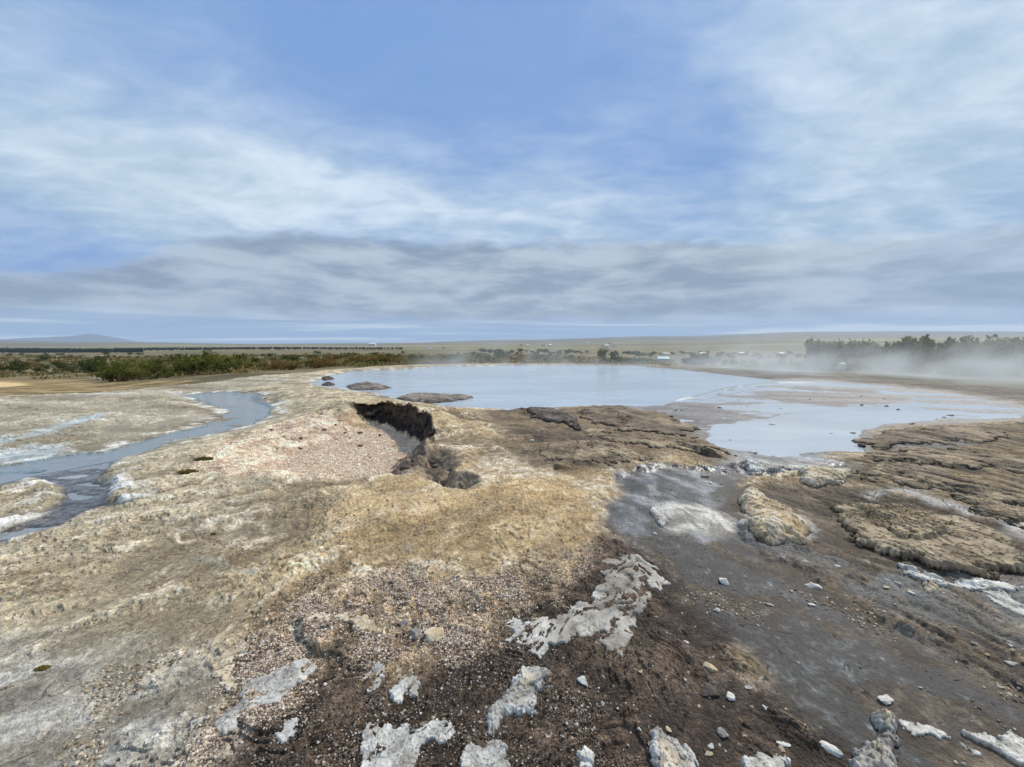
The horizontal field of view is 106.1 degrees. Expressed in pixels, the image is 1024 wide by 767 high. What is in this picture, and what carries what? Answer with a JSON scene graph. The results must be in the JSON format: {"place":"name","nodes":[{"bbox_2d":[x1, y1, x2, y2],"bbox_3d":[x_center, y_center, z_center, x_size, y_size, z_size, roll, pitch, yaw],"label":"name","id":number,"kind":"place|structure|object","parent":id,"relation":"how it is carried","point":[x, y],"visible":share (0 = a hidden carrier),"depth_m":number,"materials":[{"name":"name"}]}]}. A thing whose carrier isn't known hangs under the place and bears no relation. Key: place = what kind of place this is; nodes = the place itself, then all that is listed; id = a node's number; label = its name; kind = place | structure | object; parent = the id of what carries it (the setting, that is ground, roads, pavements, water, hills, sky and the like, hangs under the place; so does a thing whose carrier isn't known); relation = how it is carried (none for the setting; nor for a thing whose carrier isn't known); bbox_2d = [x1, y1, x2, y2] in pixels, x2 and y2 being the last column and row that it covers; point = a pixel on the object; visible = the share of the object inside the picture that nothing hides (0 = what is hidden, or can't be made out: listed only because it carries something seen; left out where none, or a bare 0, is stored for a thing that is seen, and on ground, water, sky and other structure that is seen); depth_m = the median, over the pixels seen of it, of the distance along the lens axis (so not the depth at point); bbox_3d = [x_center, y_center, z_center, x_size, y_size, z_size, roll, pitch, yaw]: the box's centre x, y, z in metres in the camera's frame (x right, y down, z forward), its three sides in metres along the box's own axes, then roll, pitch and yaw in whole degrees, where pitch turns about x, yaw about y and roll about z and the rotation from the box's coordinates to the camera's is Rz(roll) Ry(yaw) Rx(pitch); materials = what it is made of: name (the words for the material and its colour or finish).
{"place":"outdoors","nodes":[
{"label":"outdoors","id":0,"kind":"place"},
{"bbox_2d":[0,460,116,543],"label":"runoff water","id":1,"kind":"structure","parent":0,"point":[9,535],"depth_m":4.43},
{"bbox_2d":[0,334,136,341],"bbox_3d":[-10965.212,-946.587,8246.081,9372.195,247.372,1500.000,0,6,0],"label":"mountain","id":2,"kind":"structure","parent":0,"point":[90,338],"depth_m":8033.53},
{"bbox_2d":[0,393,269,483],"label":"stream water","id":3,"kind":"structure","parent":0,"point":[245,412],"depth_m":7.08,"materials":[{"name":"liquid"}]},
{"bbox_2d":[0,331,1023,766],"bbox_3d":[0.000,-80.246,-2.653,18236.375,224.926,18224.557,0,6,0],"label":"ground","id":4,"kind":"structure","parent":0,"point":[72,613],"depth_m":2.87,"materials":[{"name":"soil"}]},
{"bbox_2d":[6,358,30,372],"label":"moor shrub","id":5,"kind":"object","parent":4,"relation":"on","point":[20,367],"visible":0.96,"depth_m":52.01,"materials":[{"name":"green plant"}]},
{"bbox_2d":[33,664,52,671],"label":"moss tuft","id":6,"kind":"object","parent":4,"relation":"on","point":[41,668],"visible":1,"depth_m":2.01,"materials":[{"name":"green plant"}]},
{"bbox_2d":[85,360,104,371],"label":"moor shrub","id":7,"kind":"object","parent":4,"relation":"on","point":[92,366],"visible":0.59,"depth_m":48.24,"materials":[{"name":"green plant"}]},
{"bbox_2d":[96,362,130,381],"bbox_3d":[-29.398,-0.821,28.552,2.090,1.703,1.685,2,7,20],"label":"willow shrub","id":8,"kind":"object","parent":4,"relation":"on","point":[116,366],"visible":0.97,"depth_m":28.41,"materials":[{"name":"green plant"}]},
{"bbox_2d":[128,365,149,380],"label":"willow shrub","id":9,"kind":"object","parent":4,"relation":"on","point":[139,372],"visible":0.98,"depth_m":27.84,"materials":[{"name":"green plant"}]},
{"bbox_2d":[141,362,164,376],"bbox_3d":[-27.231,-0.947,29.180,1.582,1.445,1.565,-3,7,-28],"label":"willow shrub","id":10,"kind":"object","parent":4,"relation":"on","point":[153,369],"visible":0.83,"depth_m":28.96,"materials":[{"name":"green plant"}]},
{"bbox_2d":[138,358,172,367],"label":"willow shrub","id":11,"kind":"object","parent":4,"relation":"on","point":[153,361],"visible":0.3,"depth_m":32.38,"materials":[{"name":"green plant"}]},
{"bbox_2d":[156,367,173,377],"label":"willow shrub","id":12,"kind":"object","parent":4,"relation":"on","point":[165,370],"visible":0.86,"depth_m":28.07,"materials":[{"name":"green plant"}]},
{"bbox_2d":[165,353,195,371],"bbox_3d":[-26.812,-1.564,31.602,1.726,1.915,2.522,4,8,35],"label":"willow shrub","id":13,"kind":"object","parent":4,"relation":"on","point":[179,356],"visible":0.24,"depth_m":31.01,"materials":[{"name":"green plant"}]},
{"bbox_2d":[174,356,192,371],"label":"willow shrub","id":14,"kind":"object","parent":4,"relation":"on","point":[179,367],"visible":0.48,"depth_m":30.11,"materials":[{"name":"green plant"}]},
{"bbox_2d":[177,468,198,474],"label":"moss tuft","id":15,"kind":"object","parent":4,"relation":"on","point":[186,471],"visible":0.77,"depth_m":4.98,"materials":[{"name":"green plant"}]},
{"bbox_2d":[184,356,211,374],"bbox_3d":[-22.440,-1.224,27.602,1.602,1.504,1.912,-5,8,-39],"label":"willow shrub","id":16,"kind":"object","parent":4,"relation":"on","point":[203,364],"visible":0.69,"depth_m":27.25,"materials":[{"name":"green plant"}]},
{"bbox_2d":[0,346,402,352],"bbox_3d":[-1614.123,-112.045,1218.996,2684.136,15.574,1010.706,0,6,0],"label":"conifer forest","id":17,"kind":"object","parent":4,"relation":"on","point":[49,350],"visible":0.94,"depth_m":962.44,"materials":[{"name":"green plant"}]},
{"bbox_2d":[182,349,221,374],"bbox_3d":[-22.170,-1.449,27.478,2.411,1.986,1.891,-2,6,-16],"label":"willow shrub","id":18,"kind":"object","parent":4,"relation":"on","point":[205,355],"visible":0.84,"depth_m":27.32,"materials":[{"name":"green plant"}]},
{"bbox_2d":[209,642,248,691],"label":"crust ridge","id":19,"kind":"structure","parent":4,"relation":"on","point":[226,682],"depth_m":2.01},
{"bbox_2d":[214,357,246,372],"bbox_3d":[-19.970,-1.270,27.331,1.697,1.293,1.669,2,6,18],"label":"willow shrub","id":20,"kind":"object","parent":4,"relation":"on","point":[236,363],"visible":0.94,"depth_m":27.16,"materials":[{"name":"green plant"}]},
{"bbox_2d":[218,353,245,369],"bbox_3d":[-21.330,-1.569,29.341,2.105,1.592,1.410,0,6,-3],"label":"willow shrub","id":21,"kind":"object","parent":4,"relation":"on","point":[239,356],"visible":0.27,"depth_m":29.43,"materials":[{"name":"green plant"}]},
{"bbox_2d":[213,658,316,736],"bbox_3d":[-1.176,1.520,1.855,0.321,0.105,0.430,0,6,0],"label":"crust sheet","id":22,"kind":"object","parent":4,"relation":"on","point":[276,682],"visible":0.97,"depth_m":1.87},
{"bbox_2d":[270,360,289,369],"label":"shrub","id":23,"kind":"object","parent":4,"relation":"on","point":[276,364],"visible":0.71,"depth_m":29.57,"materials":[{"name":"green plant"}]},
{"bbox_2d":[286,354,310,361],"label":"scattered shrub","id":24,"kind":"object","parent":4,"relation":"on","point":[291,357],"visible":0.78,"depth_m":54.41,"materials":[{"name":"green plant"}]},
{"bbox_2d":[307,356,328,367],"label":"shrub","id":25,"kind":"object","parent":4,"relation":"on","point":[318,360],"visible":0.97,"depth_m":29.85,"materials":[{"name":"green plant"}]},
{"bbox_2d":[0,352,676,379],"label":"heath scrub","id":26,"kind":"object","parent":4,"relation":"on","point":[469,359],"visible":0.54,"depth_m":46.54,"materials":[{"name":"green plant"}]},
{"bbox_2d":[349,612,385,637],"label":"crust ridge","id":27,"kind":"structure","parent":4,"relation":"on","point":[363,622],"depth_m":2.27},
{"bbox_2d":[346,381,391,389],"bbox_3d":[-5.810,0.098,15.350,1.571,0.176,2.906,-4,7,-34],"label":"rock island","id":28,"kind":"object","parent":4,"relation":"on","point":[366,385],"visible":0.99,"depth_m":14.71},
{"bbox_2d":[365,661,387,692],"bbox_3d":[-0.695,1.499,1.933,0.143,0.092,0.202,0,6,0],"label":"sinter scab","id":29,"kind":"object","parent":4,"relation":"on","point":[378,666],"visible":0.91,"depth_m":1.93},
{"bbox_2d":[389,675,420,703],"bbox_3d":[-0.519,1.513,1.872,0.168,0.108,0.160,0,6,0],"label":"crust flake","id":30,"kind":"object","parent":4,"relation":"on","point":[398,691],"visible":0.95,"depth_m":1.85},
{"bbox_2d":[360,718,455,766],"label":"sinter crust","id":31,"kind":"object","parent":4,"relation":"on","point":[402,744],"visible":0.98,"depth_m":1.63},
{"bbox_2d":[396,393,472,402],"bbox_3d":[-2.576,0.445,12.045,2.272,0.192,1.731,3,7,27],"label":"rock island","id":32,"kind":"object","parent":4,"relation":"on","point":[429,397],"visible":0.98,"depth_m":11.72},
{"bbox_2d":[459,739,510,766],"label":"crust lump","id":33,"kind":"object","parent":4,"relation":"on","point":[492,753],"visible":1,"depth_m":1.57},
{"bbox_2d":[486,665,551,735],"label":"crust slab","id":34,"kind":"structure","parent":4,"relation":"on","point":[519,697],"depth_m":1.81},
{"bbox_2d":[504,616,534,641],"bbox_3d":[0.020,1.468,2.267,0.173,0.087,0.248,4,7,35],"label":"sinter scab","id":35,"kind":"object","parent":4,"relation":"on","point":[517,627],"visible":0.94,"depth_m":2.25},
{"bbox_2d":[516,633,548,660],"bbox_3d":[0.114,1.486,2.140,0.207,0.084,0.188,0,6,0],"label":"sinter scab","id":36,"kind":"object","parent":4,"relation":"on","point":[541,651],"visible":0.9,"depth_m":2.12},
{"bbox_2d":[521,406,581,430],"bbox_3d":[0.873,0.755,8.607,1.055,0.231,2.698,-1,6,-13],"label":"rock plate","id":37,"kind":"object","parent":4,"relation":"on","point":[550,414],"visible":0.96,"depth_m":8.50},
{"bbox_2d":[576,745,594,766],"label":"white rock","id":38,"kind":"object","parent":4,"relation":"on","point":[586,754],"visible":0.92,"depth_m":1.55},
{"bbox_2d":[534,439,654,465],"bbox_3d":[1.156,1.033,5.848,1.758,0.200,1.164,0,6,0],"label":"rock plate","id":39,"kind":"object","parent":4,"relation":"on","point":[598,451],"visible":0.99,"depth_m":5.69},
{"bbox_2d":[527,553,670,657],"bbox_3d":[0.658,1.437,2.507,0.540,0.132,1.377,6,8,43],"label":"sinter crust","id":40,"kind":"object","parent":4,"relation":"on","point":[580,625],"visible":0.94,"depth_m":2.38},
{"bbox_2d":[597,347,619,362],"bbox_3d":[9.759,-2.823,39.721,1.891,2.234,2.630,-5,8,-38],"label":"round bush","id":41,"kind":"object","parent":4,"relation":"on","point":[604,352],"visible":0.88,"depth_m":39.56,"materials":[{"name":"green plant"}]},
{"bbox_2d":[577,407,700,438],"bbox_3d":[2.639,0.819,8.452,2.429,0.236,3.313,0,6,0],"label":"rock plate","id":42,"kind":"object","parent":4,"relation":"on","point":[650,421],"visible":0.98,"depth_m":8.25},
{"bbox_2d":[649,505,668,526],"bbox_3d":[1.444,1.314,3.782,0.148,0.105,0.486,1,6,6],"label":"white block","id":43,"kind":"object","parent":4,"relation":"on","point":[657,514],"depth_m":3.74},
{"bbox_2d":[581,428,736,455],"bbox_3d":[2.265,1.002,6.451,2.630,0.236,1.193,4,7,35],"label":"rock plate","id":44,"kind":"object","parent":4,"relation":"on","point":[695,445],"visible":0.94,"depth_m":6.36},
{"bbox_2d":[647,726,695,766],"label":"white rock","id":45,"kind":"object","parent":4,"relation":"on","point":[665,750],"visible":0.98,"depth_m":1.57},
{"bbox_2d":[682,743,699,766],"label":"white rock","id":46,"kind":"object","parent":4,"relation":"on","point":[687,748],"visible":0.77,"depth_m":1.59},
{"bbox_2d":[688,353,705,365],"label":"misty shrub","id":47,"kind":"object","parent":4,"relation":"on","point":[696,358],"visible":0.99,"depth_m":43.86,"materials":[{"name":"grey plant"}]},
{"bbox_2d":[701,682,719,696],"bbox_3d":[0.958,1.503,1.871,0.088,0.045,0.063,-2,6,-17],"label":"loose stone","id":48,"kind":"object","parent":4,"relation":"on","point":[709,690],"visible":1,"depth_m":1.86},
{"bbox_2d":[703,661,717,671],"bbox_3d":[1.035,1.484,2.009,0.065,0.043,0.050,5,8,40],"label":"loose stone","id":49,"kind":"object","parent":4,"relation":"on","point":[710,667],"visible":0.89,"depth_m":2.00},
{"bbox_2d":[717,727,728,737],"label":"loose stone","id":50,"kind":"object","parent":4,"relation":"on","point":[722,732],"visible":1,"depth_m":1.68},
{"bbox_2d":[740,751,790,766],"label":"white rock","id":51,"kind":"object","parent":4,"relation":"on","point":[759,759],"visible":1,"depth_m":1.55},
{"bbox_2d":[739,459,799,473],"bbox_3d":[3.581,1.147,5.274,0.950,0.242,0.641,0,6,0],"label":"pale ledge","id":52,"kind":"object","parent":4,"relation":"on","point":[751,465],"visible":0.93,"depth_m":5.08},
{"bbox_2d":[737,486,812,545],"bbox_3d":[2.532,1.258,3.727,0.545,0.228,1.314,3,7,23],"label":"tan boulder","id":53,"kind":"object","parent":4,"relation":"on","point":[771,522],"visible":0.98,"depth_m":3.44,"materials":[{"name":"stone"}]},
{"bbox_2d":[803,338,816,370],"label":"young willow","id":54,"kind":"object","parent":4,"relation":"on","point":[809,345],"visible":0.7,"depth_m":42.71,"materials":[{"name":"grey plant"}]},
{"bbox_2d":[804,582,822,589],"bbox_3d":[2.107,1.418,2.686,0.116,0.037,0.044,1,6,11],"label":"loose stone","id":55,"kind":"object","parent":4,"relation":"on","point":[813,585],"visible":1,"depth_m":2.68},
{"bbox_2d":[809,345,823,371],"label":"young willow","id":56,"kind":"object","parent":4,"relation":"on","point":[817,354],"visible":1,"depth_m":40.06,"materials":[{"name":"grey plant"}]},
{"bbox_2d":[810,338,825,371],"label":"young willow","id":57,"kind":"object","parent":4,"relation":"on","point":[820,344],"visible":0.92,"depth_m":40.09,"materials":[{"name":"grey plant"}]},
{"bbox_2d":[796,465,852,487],"bbox_3d":[3.910,1.166,4.829,0.552,0.287,1.196,5,8,41],"label":"rubble mound","id":58,"kind":"object","parent":4,"relation":"on","point":[817,477],"visible":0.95,"depth_m":4.60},
{"bbox_2d":[818,349,831,371],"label":"young willow","id":59,"kind":"object","parent":4,"relation":"on","point":[825,362],"visible":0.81,"depth_m":41.89,"materials":[{"name":"plant"}]},
{"bbox_2d":[822,340,839,371],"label":"young willow","id":60,"kind":"object","parent":4,"relation":"on","point":[832,348],"visible":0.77,"depth_m":41.93,"materials":[{"name":"grey plant"}]},
{"bbox_2d":[819,740,842,757],"bbox_3d":[1.326,1.528,1.617,0.102,0.025,0.044,6,8,43],"label":"loose stone","id":61,"kind":"object","parent":4,"relation":"on","point":[835,751],"visible":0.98,"depth_m":1.60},
{"bbox_2d":[830,338,845,371],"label":"young willow","id":62,"kind":"object","parent":4,"relation":"on","point":[841,347],"visible":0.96,"depth_m":39.81,"materials":[{"name":"plant"}]},
{"bbox_2d":[848,340,861,370],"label":"young willow","id":63,"kind":"object","parent":4,"relation":"on","point":[855,349],"visible":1,"depth_m":41.24,"materials":[{"name":"plant"}]},
{"bbox_2d":[856,338,869,370],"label":"young willow","id":64,"kind":"object","parent":4,"relation":"on","point":[864,346],"visible":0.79,"depth_m":41.36,"materials":[{"name":"plant"}]},
{"bbox_2d":[864,344,876,371],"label":"young willow","id":65,"kind":"object","parent":4,"relation":"on","point":[870,355],"visible":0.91,"depth_m":42.40,"materials":[{"name":"plant"}]},
{"bbox_2d":[865,340,878,368],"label":"young willow","id":66,"kind":"object","parent":4,"relation":"on","point":[874,345],"visible":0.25,"depth_m":43.72,"materials":[{"name":"plant"}]},
{"bbox_2d":[847,708,900,766],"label":"pale boulder","id":67,"kind":"object","parent":4,"relation":"on","point":[879,751],"visible":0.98,"depth_m":1.59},
{"bbox_2d":[873,344,880,371],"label":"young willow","id":68,"kind":"object","parent":4,"relation":"on","point":[877,355],"visible":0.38,"depth_m":44.17,"materials":[{"name":"plant"}]},
{"bbox_2d":[877,694,893,704],"bbox_3d":[1.777,1.509,1.830,0.067,0.029,0.040,-1,6,-10],"label":"loose stone","id":69,"kind":"object","parent":4,"relation":"on","point":[885,699],"visible":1,"depth_m":1.83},
{"bbox_2d":[878,341,893,371],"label":"willow tree","id":70,"kind":"object","parent":4,"relation":"on","point":[885,354],"visible":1,"depth_m":38.65,"materials":[{"name":"grey plant"}]},
{"bbox_2d":[886,342,898,371],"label":"willow tree","id":71,"kind":"object","parent":4,"relation":"on","point":[893,351],"visible":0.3,"depth_m":44.02,"materials":[{"name":"grey plant"}]},
{"bbox_2d":[894,338,914,372],"bbox_3d":[40.418,-2.743,39.734,1.401,3.858,1.558,3,7,23],"label":"willow tree","id":72,"kind":"object","parent":4,"relation":"on","point":[902,346],"visible":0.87,"depth_m":39.68,"materials":[{"name":"grey plant"}]},
{"bbox_2d":[897,336,917,372],"bbox_3d":[40.351,-2.832,39.308,1.545,4.142,1.427,6,8,43],"label":"willow tree","id":73,"kind":"object","parent":4,"relation":"on","point":[907,360],"visible":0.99,"depth_m":39.13,"materials":[{"name":"grey plant"}]},
{"bbox_2d":[909,341,922,373],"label":"willow tree","id":74,"kind":"object","parent":4,"relation":"on","point":[919,349],"visible":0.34,"depth_m":40.51,"materials":[{"name":"plant"}]},
{"bbox_2d":[915,338,931,373],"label":"willow tree","id":75,"kind":"object","parent":4,"relation":"on","point":[919,368],"visible":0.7,"depth_m":42.30,"materials":[{"name":"grey plant"}]},
{"bbox_2d":[898,718,950,739],"bbox_3d":[1.817,1.553,1.701,0.190,0.073,0.089,1,6,5],"label":"crust edge","id":76,"kind":"object","parent":4,"relation":"on","point":[918,729],"visible":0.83,"depth_m":1.69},
{"bbox_2d":[826,502,1023,580],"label":"great slab","id":77,"kind":"structure","parent":4,"relation":"on","point":[963,545],"depth_m":3.05,"materials":[{"name":"stone"}]},
{"bbox_2d":[855,502,954,540],"bbox_3d":[3.548,1.271,3.549,0.833,0.228,0.714,-3,7,-26],"label":"rock layer","id":78,"kind":"object","parent":77,"relation":"on","point":[900,521],"visible":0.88,"depth_m":3.44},
{"bbox_2d":[919,334,936,373],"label":"willow tree","id":79,"kind":"object","parent":4,"relation":"on","point":[932,354],"visible":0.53,"depth_m":42.43,"materials":[{"name":"plant"}]},
{"bbox_2d":[851,426,1009,449],"bbox_3d":[7.569,0.977,6.866,3.559,0.257,1.192,-2,6,-18],"label":"rock plate","id":80,"kind":"object","parent":4,"relation":"on","point":[891,437],"visible":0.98,"depth_m":6.72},
{"bbox_2d":[922,582,938,592],"bbox_3d":[2.846,1.422,2.623,0.166,0.105,0.091,-5,8,-38],"label":"pale block","id":81,"kind":"object","parent":4,"relation":"on","point":[929,587],"depth_m":2.62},
{"bbox_2d":[852,463,1023,507],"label":"rock plate","id":82,"kind":"object","parent":4,"relation":"on","point":[896,472],"visible":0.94,"depth_m":4.43,"materials":[{"name":"stone"}]},
{"bbox_2d":[930,345,948,374],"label":"willow tree","id":83,"kind":"object","parent":4,"relation":"on","point":[936,365],"visible":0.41,"depth_m":41.91,"materials":[{"name":"plant"}]},
{"bbox_2d":[864,446,1023,473],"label":"rock plate","id":84,"kind":"object","parent":4,"relation":"on","point":[961,456],"visible":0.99,"depth_m":5.37,"materials":[{"name":"stone"}]},
{"bbox_2d":[936,336,958,375],"bbox_3d":[45.141,-2.696,39.874,1.579,4.471,1.864,3,7,27],"label":"willow tree","id":85,"kind":"object","parent":4,"relation":"on","point":[943,362],"visible":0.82,"depth_m":39.85,"materials":[{"name":"plant"}]},
{"bbox_2d":[948,343,964,375],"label":"willow tree","id":86,"kind":"object","parent":4,"relation":"on","point":[954,360],"visible":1,"depth_m":38.50,"materials":[{"name":"plant"}]},
{"bbox_2d":[898,563,1023,591],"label":"flake row","id":87,"kind":"object","parent":4,"relation":"on","point":[979,584],"visible":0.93,"depth_m":2.65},
{"bbox_2d":[957,335,980,376],"bbox_3d":[45.762,-2.619,38.639,1.421,4.575,1.908,-3,7,-24],"label":"willow tree","id":88,"kind":"object","parent":4,"relation":"on","point":[968,358],"visible":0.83,"depth_m":38.54,"materials":[{"name":"plant"}]},
{"bbox_2d":[959,742,980,756],"bbox_3d":[1.920,1.562,1.621,0.059,0.072,0.067,0,6,0],"label":"crust edge","id":89,"kind":"object","parent":4,"relation":"on","point":[975,753],"visible":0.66,"depth_m":1.60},
{"bbox_2d":[968,343,982,376],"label":"willow tree","id":90,"kind":"object","parent":4,"relation":"on","point":[973,370],"visible":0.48,"depth_m":38.60,"materials":[{"name":"plant"}]},
{"bbox_2d":[950,493,1023,528],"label":"rock plate","id":91,"kind":"object","parent":4,"relation":"on","point":[995,509],"visible":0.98,"depth_m":3.81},
{"bbox_2d":[979,340,1000,376],"bbox_3d":[47.039,-2.305,37.973,1.470,4.026,1.407,-4,7,-33],"label":"willow tree","id":92,"kind":"object","parent":4,"relation":"on","point":[990,361],"visible":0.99,"depth_m":37.79,"materials":[{"name":"plant"}]},
{"bbox_2d":[981,334,1000,376],"bbox_3d":[48.889,-2.692,39.211,2.075,4.835,1.452,-5,8,-40],"label":"willow tree","id":93,"kind":"object","parent":4,"relation":"on","point":[987,345],"visible":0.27,"depth_m":39.14,"materials":[{"name":"plant"}]},
{"bbox_2d":[961,729,1023,766],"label":"crust edge","id":94,"kind":"object","parent":4,"relation":"on","point":[1009,745],"visible":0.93,"depth_m":1.62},
{"bbox_2d":[982,588,1023,616],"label":"white ledge","id":95,"kind":"object","parent":4,"relation":"on","point":[1000,595],"visible":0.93,"depth_m":2.49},
{"bbox_2d":[994,339,1012,377],"bbox_3d":[48.371,-2.308,37.925,1.267,4.082,1.439,0,6,3],"label":"willow tree","id":96,"kind":"object","parent":4,"relation":"on","point":[1004,348],"visible":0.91,"depth_m":37.73,"materials":[{"name":"plant"}]},
{"bbox_2d":[1005,340,1019,377],"bbox_3d":[50.514,-2.333,39.092,1.567,4.196,1.396,5,8,36],"label":"willow tree","id":97,"kind":"object","parent":4,"relation":"on","point":[1016,356],"visible":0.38,"depth_m":38.59,"materials":[{"name":"plant"}]},
{"bbox_2d":[1004,342,1022,377],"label":"willow tree","id":98,"kind":"object","parent":4,"relation":"on","point":[1012,352],"visible":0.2,"depth_m":38.30,"materials":[{"name":"plant"}]},
{"bbox_2d":[1014,346,1023,377],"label":"willow tree","id":99,"kind":"object","parent":4,"relation":"on","point":[1019,363],"visible":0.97,"depth_m":38.40,"materials":[{"name":"plant"}]},
{"bbox_2d":[1016,341,1023,377],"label":"willow tree","id":100,"kind":"object","parent":4,"relation":"on","point":[1020,345],"visible":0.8,"depth_m":38.49,"materials":[{"name":"plant"}]},
{"bbox_2d":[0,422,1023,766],"bbox_3d":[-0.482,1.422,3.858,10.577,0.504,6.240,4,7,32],"label":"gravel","id":101,"kind":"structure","parent":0,"point":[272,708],"depth_m":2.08,"materials":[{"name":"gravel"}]},
{"bbox_2d":[274,717,297,743],"bbox_3d":[-0.980,1.538,1.667,0.132,0.089,0.120,0,6,0],"label":"sinter scab","id":102,"kind":"object","parent":101,"relation":"on","point":[282,737],"visible":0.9,"depth_m":1.65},
{"bbox_2d":[288,611,349,636],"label":"crust ridge","id":103,"kind":"structure","parent":101,"relation":"on","point":[294,632],"depth_m":2.31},
{"bbox_2d":[410,628,422,639],"bbox_3d":[-0.547,1.441,2.212,0.076,0.040,0.065,-4,7,-34],"label":"loose stone","id":104,"kind":"object","parent":101,"relation":"on","point":[415,633],"visible":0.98,"depth_m":2.20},
{"bbox_2d":[424,627,443,644],"bbox_3d":[-0.446,1.448,2.206,0.115,0.061,0.130,-1,6,-11],"label":"loose stone","id":105,"kind":"object","parent":101,"relation":"on","point":[434,633],"visible":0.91,"depth_m":2.19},
{"bbox_2d":[0,0,1023,343],"label":"sky","id":106,"kind":"structure","parent":0,"point":[172,171],"materials":[{"name":"blue"}]},
{"bbox_2d":[313,365,791,408],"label":"pool water","id":107,"kind":"structure","parent":0,"point":[510,386],"depth_m":16.51,"materials":[{"name":"liquid"}]},
{"bbox_2d":[679,381,1023,466],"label":"outflow water","id":108,"kind":"structure","parent":0,"point":[802,428],"depth_m":8.83,"materials":[{"name":"liquid"}]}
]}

